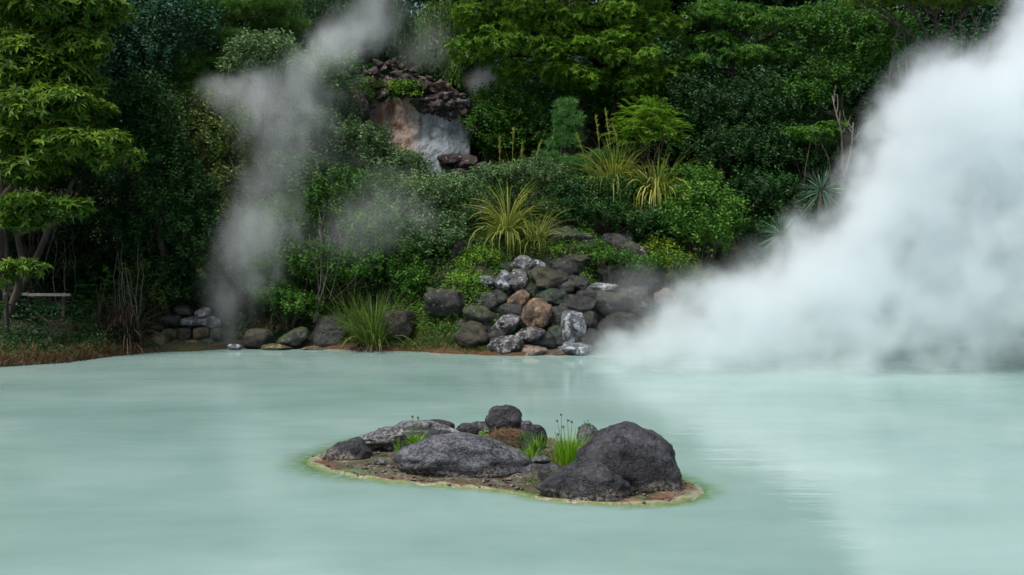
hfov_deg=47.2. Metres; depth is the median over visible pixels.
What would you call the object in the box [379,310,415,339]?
boulder
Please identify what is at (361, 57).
oak tree
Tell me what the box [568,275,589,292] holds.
boulder
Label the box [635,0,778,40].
oak tree
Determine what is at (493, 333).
boulder
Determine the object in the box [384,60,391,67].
lava rock
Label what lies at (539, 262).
boulder
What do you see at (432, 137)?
rock face
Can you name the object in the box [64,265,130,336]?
shrub
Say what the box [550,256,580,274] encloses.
boulder
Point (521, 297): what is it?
boulder
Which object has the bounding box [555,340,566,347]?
boulder
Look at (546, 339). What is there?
boulder
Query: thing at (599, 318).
boulder
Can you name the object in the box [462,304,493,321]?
boulder
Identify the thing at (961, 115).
bare tree
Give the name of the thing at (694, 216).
shrub
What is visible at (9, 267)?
broadleaf tree
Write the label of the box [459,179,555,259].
grass clump
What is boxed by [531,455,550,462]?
boulder
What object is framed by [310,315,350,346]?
boulder
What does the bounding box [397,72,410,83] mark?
lava rock
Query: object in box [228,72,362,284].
shrub
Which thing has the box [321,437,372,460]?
boulder
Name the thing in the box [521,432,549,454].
sedge tuft
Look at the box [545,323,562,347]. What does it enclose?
boulder
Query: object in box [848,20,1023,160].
oak tree
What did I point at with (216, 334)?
boulder
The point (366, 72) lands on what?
lava rock
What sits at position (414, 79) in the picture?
lava rock
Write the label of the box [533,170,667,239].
shrub
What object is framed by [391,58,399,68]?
lava rock
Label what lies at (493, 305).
boulder
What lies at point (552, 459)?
sedge tuft
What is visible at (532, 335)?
boulder
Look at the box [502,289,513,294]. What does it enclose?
boulder
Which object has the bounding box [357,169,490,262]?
shrub
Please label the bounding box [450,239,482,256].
boulder
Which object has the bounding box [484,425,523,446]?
straw mat
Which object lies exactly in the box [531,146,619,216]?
shrub
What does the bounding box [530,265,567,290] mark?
boulder
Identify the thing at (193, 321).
boulder
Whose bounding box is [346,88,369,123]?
boulder
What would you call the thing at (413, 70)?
lava rock
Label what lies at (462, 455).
boulder
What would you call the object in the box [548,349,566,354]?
boulder
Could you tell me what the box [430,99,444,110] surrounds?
lava rock
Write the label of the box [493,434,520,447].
boulder
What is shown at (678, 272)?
shrub
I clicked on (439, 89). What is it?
lava rock
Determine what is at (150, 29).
camellia tree
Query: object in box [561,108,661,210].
plume grass
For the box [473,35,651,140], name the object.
oak tree
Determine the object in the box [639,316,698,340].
boulder
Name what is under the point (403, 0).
sky
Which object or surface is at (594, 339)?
boulder
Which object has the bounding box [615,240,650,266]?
boulder
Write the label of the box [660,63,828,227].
camellia tree
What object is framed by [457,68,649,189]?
round tree
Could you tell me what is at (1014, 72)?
oak tree
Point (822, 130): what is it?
shrub
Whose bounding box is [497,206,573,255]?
grass clump
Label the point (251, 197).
oak tree
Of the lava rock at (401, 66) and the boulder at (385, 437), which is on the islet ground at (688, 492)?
the boulder at (385, 437)
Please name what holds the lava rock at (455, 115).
on the rock face at (432, 137)
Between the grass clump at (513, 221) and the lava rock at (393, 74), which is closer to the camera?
the grass clump at (513, 221)
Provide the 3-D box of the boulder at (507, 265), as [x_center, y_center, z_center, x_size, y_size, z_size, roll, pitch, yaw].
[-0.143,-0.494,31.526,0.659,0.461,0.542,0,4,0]
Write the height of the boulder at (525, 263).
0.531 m
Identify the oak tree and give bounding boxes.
[0,22,109,88]
[37,114,168,202]
[98,0,269,138]
[117,80,328,270]
[157,2,344,75]
[214,2,410,147]
[278,0,468,84]
[345,17,552,147]
[391,0,598,78]
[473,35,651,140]
[526,0,718,91]
[580,30,771,141]
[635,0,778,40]
[661,0,860,87]
[690,87,891,252]
[710,1,910,150]
[761,0,928,235]
[797,100,1017,261]
[808,0,1007,101]
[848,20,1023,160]
[913,85,1023,262]
[920,0,1023,92]
[975,35,1023,169]
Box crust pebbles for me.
[312,440,692,503]
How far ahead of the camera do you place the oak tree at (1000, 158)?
37.07 m
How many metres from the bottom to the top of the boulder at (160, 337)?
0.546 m
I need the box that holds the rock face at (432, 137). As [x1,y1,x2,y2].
[364,97,471,201]
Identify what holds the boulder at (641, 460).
on the islet ground at (688, 492)
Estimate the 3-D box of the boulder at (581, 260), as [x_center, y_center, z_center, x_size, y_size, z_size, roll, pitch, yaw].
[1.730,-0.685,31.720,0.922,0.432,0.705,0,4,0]
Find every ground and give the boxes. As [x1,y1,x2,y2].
[0,23,1023,366]
[307,428,703,505]
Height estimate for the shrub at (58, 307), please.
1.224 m
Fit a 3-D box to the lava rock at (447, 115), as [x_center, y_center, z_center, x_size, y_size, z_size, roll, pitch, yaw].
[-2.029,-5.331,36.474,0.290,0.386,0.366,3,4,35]
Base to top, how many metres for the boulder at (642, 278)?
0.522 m
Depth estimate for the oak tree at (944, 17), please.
43.65 m
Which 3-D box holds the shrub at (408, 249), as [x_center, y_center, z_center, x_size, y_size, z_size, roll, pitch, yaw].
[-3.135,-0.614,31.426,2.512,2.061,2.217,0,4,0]
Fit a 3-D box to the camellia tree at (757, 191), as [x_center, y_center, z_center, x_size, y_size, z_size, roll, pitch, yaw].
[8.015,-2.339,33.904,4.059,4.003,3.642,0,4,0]
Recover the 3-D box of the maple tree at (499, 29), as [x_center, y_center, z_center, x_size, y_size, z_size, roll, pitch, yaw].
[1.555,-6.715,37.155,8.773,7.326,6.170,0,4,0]
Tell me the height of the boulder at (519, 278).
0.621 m
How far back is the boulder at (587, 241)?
31.98 m
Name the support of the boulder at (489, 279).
on the ground at (962, 315)
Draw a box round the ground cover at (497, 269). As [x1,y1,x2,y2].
[312,181,749,348]
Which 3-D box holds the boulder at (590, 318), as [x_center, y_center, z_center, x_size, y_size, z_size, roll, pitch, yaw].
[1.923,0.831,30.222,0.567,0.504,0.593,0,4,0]
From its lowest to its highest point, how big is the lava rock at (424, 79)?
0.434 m
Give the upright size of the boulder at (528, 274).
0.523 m
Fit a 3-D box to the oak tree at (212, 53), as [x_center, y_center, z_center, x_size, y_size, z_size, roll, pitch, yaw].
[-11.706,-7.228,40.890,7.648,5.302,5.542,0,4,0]
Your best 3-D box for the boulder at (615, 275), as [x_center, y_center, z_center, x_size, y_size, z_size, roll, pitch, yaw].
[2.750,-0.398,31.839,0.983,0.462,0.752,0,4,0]
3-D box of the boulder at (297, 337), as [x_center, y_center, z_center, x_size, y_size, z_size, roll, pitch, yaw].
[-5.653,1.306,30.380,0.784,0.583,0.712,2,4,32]
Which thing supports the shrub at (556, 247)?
on the ground at (962, 315)
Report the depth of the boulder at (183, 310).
30.61 m
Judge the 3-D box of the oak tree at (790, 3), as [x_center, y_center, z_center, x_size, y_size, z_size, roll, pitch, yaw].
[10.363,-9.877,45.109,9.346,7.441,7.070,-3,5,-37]
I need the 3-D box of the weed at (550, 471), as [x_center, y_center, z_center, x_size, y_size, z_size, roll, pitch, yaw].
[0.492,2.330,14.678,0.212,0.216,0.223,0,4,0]
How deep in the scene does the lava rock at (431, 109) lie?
36.14 m
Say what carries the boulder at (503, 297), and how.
on the ground at (962, 315)
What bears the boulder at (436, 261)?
on the ground at (962, 315)
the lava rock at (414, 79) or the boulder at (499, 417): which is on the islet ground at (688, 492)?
the boulder at (499, 417)
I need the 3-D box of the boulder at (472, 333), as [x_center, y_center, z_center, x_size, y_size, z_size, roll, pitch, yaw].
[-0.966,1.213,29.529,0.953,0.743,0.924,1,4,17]
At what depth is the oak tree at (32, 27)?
40.03 m
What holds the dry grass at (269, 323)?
on the ground at (962, 315)
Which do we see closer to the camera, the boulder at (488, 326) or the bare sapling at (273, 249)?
the boulder at (488, 326)
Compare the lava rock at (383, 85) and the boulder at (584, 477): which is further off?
the lava rock at (383, 85)
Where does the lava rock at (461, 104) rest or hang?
on the rock face at (432, 137)
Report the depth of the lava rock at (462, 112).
36.40 m
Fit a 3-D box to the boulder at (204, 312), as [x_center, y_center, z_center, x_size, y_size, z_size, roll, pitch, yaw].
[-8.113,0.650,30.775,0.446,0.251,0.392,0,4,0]
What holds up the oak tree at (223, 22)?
on the ground at (962, 315)
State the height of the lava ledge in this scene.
0.810 m
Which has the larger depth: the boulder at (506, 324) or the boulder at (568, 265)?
the boulder at (568, 265)
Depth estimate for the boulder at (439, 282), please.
31.25 m
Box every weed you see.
[517,430,530,443]
[521,472,538,486]
[544,465,556,477]
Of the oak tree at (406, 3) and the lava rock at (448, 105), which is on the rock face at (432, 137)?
the lava rock at (448, 105)
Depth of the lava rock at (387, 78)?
36.38 m
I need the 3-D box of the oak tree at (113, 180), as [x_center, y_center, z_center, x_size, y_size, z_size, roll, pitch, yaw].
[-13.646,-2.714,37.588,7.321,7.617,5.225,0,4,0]
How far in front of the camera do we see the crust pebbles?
15.33 m
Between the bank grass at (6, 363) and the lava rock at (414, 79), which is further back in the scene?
the lava rock at (414, 79)
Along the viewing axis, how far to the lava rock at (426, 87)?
36.33 m
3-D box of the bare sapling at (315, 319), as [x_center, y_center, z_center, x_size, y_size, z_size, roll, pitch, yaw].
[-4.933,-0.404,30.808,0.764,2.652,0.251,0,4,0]
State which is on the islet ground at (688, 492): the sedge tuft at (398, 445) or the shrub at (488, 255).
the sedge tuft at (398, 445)
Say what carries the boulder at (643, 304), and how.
on the ground at (962, 315)
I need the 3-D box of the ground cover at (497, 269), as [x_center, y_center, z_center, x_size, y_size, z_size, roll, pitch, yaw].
[0.640,-1.094,33.936,11.868,5.084,9.886,0,4,0]
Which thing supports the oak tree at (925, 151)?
on the ground at (962, 315)
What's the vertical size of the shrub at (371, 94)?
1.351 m
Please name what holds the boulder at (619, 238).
on the ground at (962, 315)
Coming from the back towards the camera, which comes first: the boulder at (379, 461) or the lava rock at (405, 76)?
the lava rock at (405, 76)
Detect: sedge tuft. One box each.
[392,437,403,456]
[403,415,429,443]
[517,443,547,462]
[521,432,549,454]
[539,414,593,465]
[549,450,557,462]
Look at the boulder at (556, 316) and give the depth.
29.94 m
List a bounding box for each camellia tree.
[9,163,236,304]
[25,0,228,285]
[89,68,238,315]
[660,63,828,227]
[723,141,850,274]
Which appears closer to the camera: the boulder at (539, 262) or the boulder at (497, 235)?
the boulder at (539, 262)
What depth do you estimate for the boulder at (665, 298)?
30.86 m
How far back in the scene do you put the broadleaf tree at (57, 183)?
31.39 m
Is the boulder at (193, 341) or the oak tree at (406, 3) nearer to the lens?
the boulder at (193, 341)
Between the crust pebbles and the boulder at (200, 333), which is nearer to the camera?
the crust pebbles
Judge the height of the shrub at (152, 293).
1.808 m
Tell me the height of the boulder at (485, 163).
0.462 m
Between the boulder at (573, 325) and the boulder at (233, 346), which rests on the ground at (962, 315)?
the boulder at (573, 325)
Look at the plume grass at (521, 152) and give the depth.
34.21 m
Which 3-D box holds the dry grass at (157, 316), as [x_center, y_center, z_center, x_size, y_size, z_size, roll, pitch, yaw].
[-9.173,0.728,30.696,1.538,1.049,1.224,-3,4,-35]
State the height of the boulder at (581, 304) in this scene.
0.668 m
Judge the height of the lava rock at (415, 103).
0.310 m
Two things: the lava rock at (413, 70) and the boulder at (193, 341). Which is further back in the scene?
the lava rock at (413, 70)
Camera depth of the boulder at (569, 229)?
32.01 m
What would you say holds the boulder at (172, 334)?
on the ground at (962, 315)
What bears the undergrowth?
on the ground at (962, 315)
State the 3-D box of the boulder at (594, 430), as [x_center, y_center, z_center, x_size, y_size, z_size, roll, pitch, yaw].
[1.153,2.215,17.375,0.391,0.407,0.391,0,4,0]
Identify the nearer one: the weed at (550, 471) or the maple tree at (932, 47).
the weed at (550, 471)
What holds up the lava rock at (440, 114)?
on the rock face at (432, 137)
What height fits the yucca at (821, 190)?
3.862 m
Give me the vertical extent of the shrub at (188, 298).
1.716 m
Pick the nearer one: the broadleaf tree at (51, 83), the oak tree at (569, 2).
the broadleaf tree at (51, 83)
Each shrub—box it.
[2,287,88,318]
[7,211,127,293]
[64,265,130,336]
[81,277,205,323]
[115,259,180,324]
[176,77,278,317]
[214,25,372,302]
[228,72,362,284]
[233,229,407,312]
[242,163,419,273]
[249,278,328,332]
[289,88,440,225]
[325,75,391,110]
[350,228,440,299]
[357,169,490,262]
[381,77,426,105]
[445,266,492,300]
[451,244,511,272]
[466,154,570,220]
[514,241,573,260]
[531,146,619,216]
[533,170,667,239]
[580,236,665,292]
[583,109,773,219]
[639,233,713,306]
[648,162,756,285]
[779,119,852,268]
[864,117,900,306]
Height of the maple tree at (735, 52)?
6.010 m
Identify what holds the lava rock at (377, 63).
on the lava rock at (374, 71)
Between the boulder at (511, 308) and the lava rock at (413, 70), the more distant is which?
the lava rock at (413, 70)
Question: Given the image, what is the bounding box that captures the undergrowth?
[0,155,1023,355]
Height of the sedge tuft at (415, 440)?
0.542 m
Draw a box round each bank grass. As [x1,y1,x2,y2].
[0,312,488,358]
[0,332,150,366]
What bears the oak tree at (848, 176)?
on the ground at (962, 315)
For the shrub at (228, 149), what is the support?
on the ground at (962, 315)
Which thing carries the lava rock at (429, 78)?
on the lava ledge
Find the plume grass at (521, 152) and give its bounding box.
[494,128,542,191]
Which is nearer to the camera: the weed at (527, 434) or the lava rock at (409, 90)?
the weed at (527, 434)
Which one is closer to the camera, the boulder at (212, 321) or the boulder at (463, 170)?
the boulder at (212, 321)
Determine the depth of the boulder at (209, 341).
30.19 m
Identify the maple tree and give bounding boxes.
[443,0,700,171]
[600,95,693,241]
[667,0,828,142]
[839,0,1005,263]
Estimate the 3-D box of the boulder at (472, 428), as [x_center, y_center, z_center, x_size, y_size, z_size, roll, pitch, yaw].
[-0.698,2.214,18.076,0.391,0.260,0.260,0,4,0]
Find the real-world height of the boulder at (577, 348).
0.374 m
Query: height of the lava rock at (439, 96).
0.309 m
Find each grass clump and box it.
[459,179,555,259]
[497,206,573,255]
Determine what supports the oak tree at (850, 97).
on the ground at (962, 315)
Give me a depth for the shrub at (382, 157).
33.47 m
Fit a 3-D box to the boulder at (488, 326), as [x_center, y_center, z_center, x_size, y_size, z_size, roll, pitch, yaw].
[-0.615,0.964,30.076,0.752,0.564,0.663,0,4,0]
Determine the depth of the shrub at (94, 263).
32.03 m
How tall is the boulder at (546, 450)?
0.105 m
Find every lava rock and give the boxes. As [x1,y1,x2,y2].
[362,69,371,77]
[367,66,380,76]
[372,58,383,69]
[377,88,388,102]
[380,65,387,72]
[381,82,388,87]
[382,75,390,84]
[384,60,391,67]
[390,70,403,78]
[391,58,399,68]
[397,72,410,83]
[398,63,405,69]
[401,84,412,95]
[409,66,417,73]
[410,77,420,88]
[410,98,422,107]
[416,85,427,95]
[418,75,427,81]
[420,80,430,92]
[426,75,433,81]
[427,86,437,92]
[427,103,436,114]
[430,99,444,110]
[432,79,445,87]
[433,87,444,93]
[434,91,443,99]
[436,111,443,117]
[443,101,452,110]
[443,110,451,121]
[444,83,454,91]
[451,111,458,119]
[457,99,467,108]
[458,107,470,117]
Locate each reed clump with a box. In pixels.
[301,270,397,347]
[313,286,430,352]
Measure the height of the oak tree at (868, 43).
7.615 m
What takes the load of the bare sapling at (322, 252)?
on the ground at (962, 315)
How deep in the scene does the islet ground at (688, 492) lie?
15.24 m
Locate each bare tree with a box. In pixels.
[832,85,862,175]
[887,11,913,223]
[954,6,998,133]
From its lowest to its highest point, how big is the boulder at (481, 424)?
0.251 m
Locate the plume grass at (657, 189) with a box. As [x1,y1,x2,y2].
[610,144,707,218]
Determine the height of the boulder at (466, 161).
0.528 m
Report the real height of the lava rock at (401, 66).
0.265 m
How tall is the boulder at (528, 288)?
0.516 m
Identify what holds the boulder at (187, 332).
on the ground at (962, 315)
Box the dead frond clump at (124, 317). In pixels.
[82,246,178,355]
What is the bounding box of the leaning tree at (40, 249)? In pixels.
[4,158,113,301]
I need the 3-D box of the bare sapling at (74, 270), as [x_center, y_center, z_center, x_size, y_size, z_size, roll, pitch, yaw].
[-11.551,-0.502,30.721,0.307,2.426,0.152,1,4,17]
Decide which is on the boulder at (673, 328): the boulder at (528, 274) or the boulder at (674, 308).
the boulder at (674, 308)
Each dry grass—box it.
[139,297,185,324]
[244,310,286,332]
[336,285,366,306]
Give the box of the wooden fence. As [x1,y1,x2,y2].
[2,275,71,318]
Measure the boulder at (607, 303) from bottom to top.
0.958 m
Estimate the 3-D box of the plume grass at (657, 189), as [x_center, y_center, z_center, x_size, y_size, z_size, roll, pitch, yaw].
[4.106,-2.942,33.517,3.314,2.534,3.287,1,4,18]
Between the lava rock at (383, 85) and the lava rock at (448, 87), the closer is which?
the lava rock at (383, 85)
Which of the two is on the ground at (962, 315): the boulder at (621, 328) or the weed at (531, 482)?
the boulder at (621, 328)
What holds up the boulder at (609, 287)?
on the boulder at (607, 303)
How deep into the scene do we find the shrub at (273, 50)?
33.02 m
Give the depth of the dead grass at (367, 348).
29.71 m
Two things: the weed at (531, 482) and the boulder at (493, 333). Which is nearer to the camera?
the weed at (531, 482)
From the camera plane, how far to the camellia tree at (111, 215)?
31.72 m
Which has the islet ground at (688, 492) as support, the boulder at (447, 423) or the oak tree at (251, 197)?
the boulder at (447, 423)
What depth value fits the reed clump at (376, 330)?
29.89 m
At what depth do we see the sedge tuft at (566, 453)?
15.99 m
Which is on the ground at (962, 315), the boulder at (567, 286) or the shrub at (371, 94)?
the boulder at (567, 286)
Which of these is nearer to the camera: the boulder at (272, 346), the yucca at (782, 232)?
the boulder at (272, 346)
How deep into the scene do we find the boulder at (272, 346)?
30.04 m
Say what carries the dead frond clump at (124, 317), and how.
on the ground at (962, 315)
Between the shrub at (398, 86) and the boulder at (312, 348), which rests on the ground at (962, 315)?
the boulder at (312, 348)
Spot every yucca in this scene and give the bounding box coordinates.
[756,211,808,318]
[795,166,851,299]
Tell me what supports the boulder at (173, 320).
on the boulder at (161, 327)
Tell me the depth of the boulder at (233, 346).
30.05 m
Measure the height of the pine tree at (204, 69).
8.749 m
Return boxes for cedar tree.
[292,0,424,127]
[410,0,466,91]
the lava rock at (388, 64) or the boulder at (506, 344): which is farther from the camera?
the lava rock at (388, 64)
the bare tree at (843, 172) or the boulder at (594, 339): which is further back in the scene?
the bare tree at (843, 172)
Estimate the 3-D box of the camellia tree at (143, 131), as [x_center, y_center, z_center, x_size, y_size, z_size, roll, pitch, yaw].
[-9.498,-2.469,31.179,4.006,6.783,2.728,1,4,20]
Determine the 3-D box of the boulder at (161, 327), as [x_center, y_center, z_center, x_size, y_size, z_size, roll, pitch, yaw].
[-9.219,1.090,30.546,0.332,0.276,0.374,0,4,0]
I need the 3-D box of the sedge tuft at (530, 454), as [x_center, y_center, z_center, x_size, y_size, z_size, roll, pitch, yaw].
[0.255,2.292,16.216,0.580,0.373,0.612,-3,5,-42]
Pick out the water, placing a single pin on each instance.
(894, 457)
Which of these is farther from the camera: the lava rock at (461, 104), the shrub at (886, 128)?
the lava rock at (461, 104)
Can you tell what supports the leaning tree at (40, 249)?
on the ground at (962, 315)
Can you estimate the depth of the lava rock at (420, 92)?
36.44 m
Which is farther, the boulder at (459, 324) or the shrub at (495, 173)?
the shrub at (495, 173)
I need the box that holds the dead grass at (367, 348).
[346,337,388,352]
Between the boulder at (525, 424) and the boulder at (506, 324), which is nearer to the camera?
the boulder at (525, 424)
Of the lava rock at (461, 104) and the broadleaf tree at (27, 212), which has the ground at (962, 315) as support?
the broadleaf tree at (27, 212)
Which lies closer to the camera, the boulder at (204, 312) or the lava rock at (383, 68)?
the boulder at (204, 312)
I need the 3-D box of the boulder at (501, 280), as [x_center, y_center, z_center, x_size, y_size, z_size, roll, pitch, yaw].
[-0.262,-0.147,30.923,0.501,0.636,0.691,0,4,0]
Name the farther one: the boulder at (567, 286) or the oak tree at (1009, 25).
the oak tree at (1009, 25)
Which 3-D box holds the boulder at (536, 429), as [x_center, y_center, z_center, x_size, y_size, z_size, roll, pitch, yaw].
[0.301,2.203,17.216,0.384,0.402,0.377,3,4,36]
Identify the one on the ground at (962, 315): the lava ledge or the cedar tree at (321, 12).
the cedar tree at (321, 12)
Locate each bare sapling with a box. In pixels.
[48,228,71,303]
[66,227,75,308]
[266,207,286,304]
[309,225,337,322]
[313,213,350,297]
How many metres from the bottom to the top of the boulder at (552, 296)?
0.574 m
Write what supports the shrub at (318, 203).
on the ground at (962, 315)
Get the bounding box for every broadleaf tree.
[0,0,148,317]
[0,189,98,318]
[0,256,53,334]
[6,151,106,291]
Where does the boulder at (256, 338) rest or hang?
on the ground at (962, 315)
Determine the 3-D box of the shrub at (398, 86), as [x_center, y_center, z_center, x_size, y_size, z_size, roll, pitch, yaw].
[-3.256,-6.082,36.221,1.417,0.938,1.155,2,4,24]
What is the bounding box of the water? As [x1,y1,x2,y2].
[0,338,1023,574]
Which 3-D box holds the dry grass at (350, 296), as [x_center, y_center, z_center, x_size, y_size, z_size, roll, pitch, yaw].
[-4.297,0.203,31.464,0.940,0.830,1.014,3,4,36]
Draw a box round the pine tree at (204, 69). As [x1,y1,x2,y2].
[159,0,313,277]
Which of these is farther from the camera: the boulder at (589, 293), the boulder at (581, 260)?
the boulder at (581, 260)
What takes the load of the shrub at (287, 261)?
on the ground at (962, 315)
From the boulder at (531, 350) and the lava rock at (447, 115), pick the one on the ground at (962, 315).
the boulder at (531, 350)
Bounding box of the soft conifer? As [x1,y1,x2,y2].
[545,96,588,205]
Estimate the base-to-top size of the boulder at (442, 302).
0.805 m
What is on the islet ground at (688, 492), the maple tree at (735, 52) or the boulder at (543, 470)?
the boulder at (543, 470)
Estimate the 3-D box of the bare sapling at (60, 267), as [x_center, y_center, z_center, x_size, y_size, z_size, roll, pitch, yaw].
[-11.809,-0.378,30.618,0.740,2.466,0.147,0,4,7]
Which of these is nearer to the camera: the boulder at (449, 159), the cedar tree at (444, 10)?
the boulder at (449, 159)
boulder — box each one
[148,333,169,344]
[151,325,164,332]
[158,315,182,326]
[162,328,177,338]
[174,306,193,315]
[177,327,192,338]
[180,316,206,326]
[186,339,198,342]
[193,327,209,339]
[194,307,211,316]
[201,338,214,344]
[205,316,221,327]
[210,328,221,340]
[227,344,241,349]
[243,328,273,348]
[261,343,292,349]
[276,326,310,346]
[300,346,326,349]
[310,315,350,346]
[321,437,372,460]
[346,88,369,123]
[361,420,459,451]
[373,459,385,464]
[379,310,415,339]
[393,432,538,477]
[412,256,443,274]
[422,287,467,317]
[424,429,450,437]
[427,270,454,286]
[431,419,454,428]
[437,153,461,165]
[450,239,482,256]
[451,168,470,179]
[453,154,478,168]
[453,321,489,346]
[455,319,467,326]
[456,423,478,434]
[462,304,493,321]
[471,162,491,173]
[472,421,490,434]
[475,292,499,312]
[477,276,493,286]
[479,315,498,328]
[483,329,505,348]
[485,404,522,433]
[487,335,523,353]
[489,231,513,241]
[491,314,520,334]
[493,270,510,290]
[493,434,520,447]
[494,289,509,305]
[497,303,522,323]
[498,261,511,273]
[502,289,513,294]
[506,289,529,305]
[509,269,528,291]
[511,255,536,271]
[515,326,545,344]
[518,282,540,298]
[519,345,547,355]
[519,424,546,450]
[521,298,553,328]
[521,420,531,430]
[526,270,533,282]
[529,288,568,305]
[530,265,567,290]
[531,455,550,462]
[534,331,555,348]
[535,259,548,267]
[535,456,636,501]
[538,463,559,482]
[541,225,596,243]
[544,448,556,454]
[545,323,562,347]
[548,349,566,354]
[549,305,568,325]
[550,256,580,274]
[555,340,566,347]
[558,294,595,312]
[558,341,592,355]
[559,279,574,293]
[561,254,592,267]
[561,310,585,342]
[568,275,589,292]
[576,238,603,256]
[576,289,596,297]
[576,421,682,493]
[577,423,597,446]
[579,328,605,351]
[582,310,597,328]
[586,283,619,291]
[593,309,603,322]
[594,290,633,317]
[595,264,630,280]
[596,312,647,344]
[600,232,633,252]
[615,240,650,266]
[615,286,654,318]
[628,265,664,283]
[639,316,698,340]
[654,288,676,309]
[668,306,681,311]
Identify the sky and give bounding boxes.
[145,0,1021,44]
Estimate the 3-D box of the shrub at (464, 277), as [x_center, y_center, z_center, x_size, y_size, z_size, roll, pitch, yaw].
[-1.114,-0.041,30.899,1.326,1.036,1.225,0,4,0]
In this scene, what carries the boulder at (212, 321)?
on the boulder at (216, 334)
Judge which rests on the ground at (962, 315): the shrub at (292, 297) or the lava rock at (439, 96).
the shrub at (292, 297)
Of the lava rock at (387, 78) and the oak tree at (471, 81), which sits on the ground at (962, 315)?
the oak tree at (471, 81)
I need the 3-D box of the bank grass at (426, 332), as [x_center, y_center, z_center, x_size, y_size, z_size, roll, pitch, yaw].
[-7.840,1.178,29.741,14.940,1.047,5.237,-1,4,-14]
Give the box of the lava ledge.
[415,91,465,113]
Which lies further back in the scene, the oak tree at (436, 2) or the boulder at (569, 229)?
the oak tree at (436, 2)
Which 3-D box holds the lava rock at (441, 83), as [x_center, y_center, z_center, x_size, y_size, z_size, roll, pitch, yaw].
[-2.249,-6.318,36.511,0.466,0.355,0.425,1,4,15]
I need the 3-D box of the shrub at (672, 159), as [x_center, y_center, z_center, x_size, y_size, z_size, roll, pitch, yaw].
[5.341,-2.554,37.971,6.872,6.892,5.809,-3,5,-37]
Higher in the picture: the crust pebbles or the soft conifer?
the soft conifer
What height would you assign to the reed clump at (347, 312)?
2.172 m
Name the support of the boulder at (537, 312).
on the ground at (962, 315)
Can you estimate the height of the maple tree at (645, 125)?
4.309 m
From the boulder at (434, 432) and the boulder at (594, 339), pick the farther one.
the boulder at (594, 339)
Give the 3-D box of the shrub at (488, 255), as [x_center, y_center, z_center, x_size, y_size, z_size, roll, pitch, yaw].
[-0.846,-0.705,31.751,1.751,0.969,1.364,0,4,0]
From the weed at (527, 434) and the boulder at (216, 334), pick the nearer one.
the weed at (527, 434)
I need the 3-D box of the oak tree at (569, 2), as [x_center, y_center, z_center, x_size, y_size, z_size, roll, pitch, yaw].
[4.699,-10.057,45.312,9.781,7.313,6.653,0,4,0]
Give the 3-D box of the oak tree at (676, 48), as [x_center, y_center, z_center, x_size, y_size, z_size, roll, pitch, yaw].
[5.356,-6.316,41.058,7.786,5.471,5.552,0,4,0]
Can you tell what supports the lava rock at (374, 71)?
on the lava rock
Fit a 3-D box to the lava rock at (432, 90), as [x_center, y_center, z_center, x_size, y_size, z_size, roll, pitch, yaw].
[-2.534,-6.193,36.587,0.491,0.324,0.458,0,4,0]

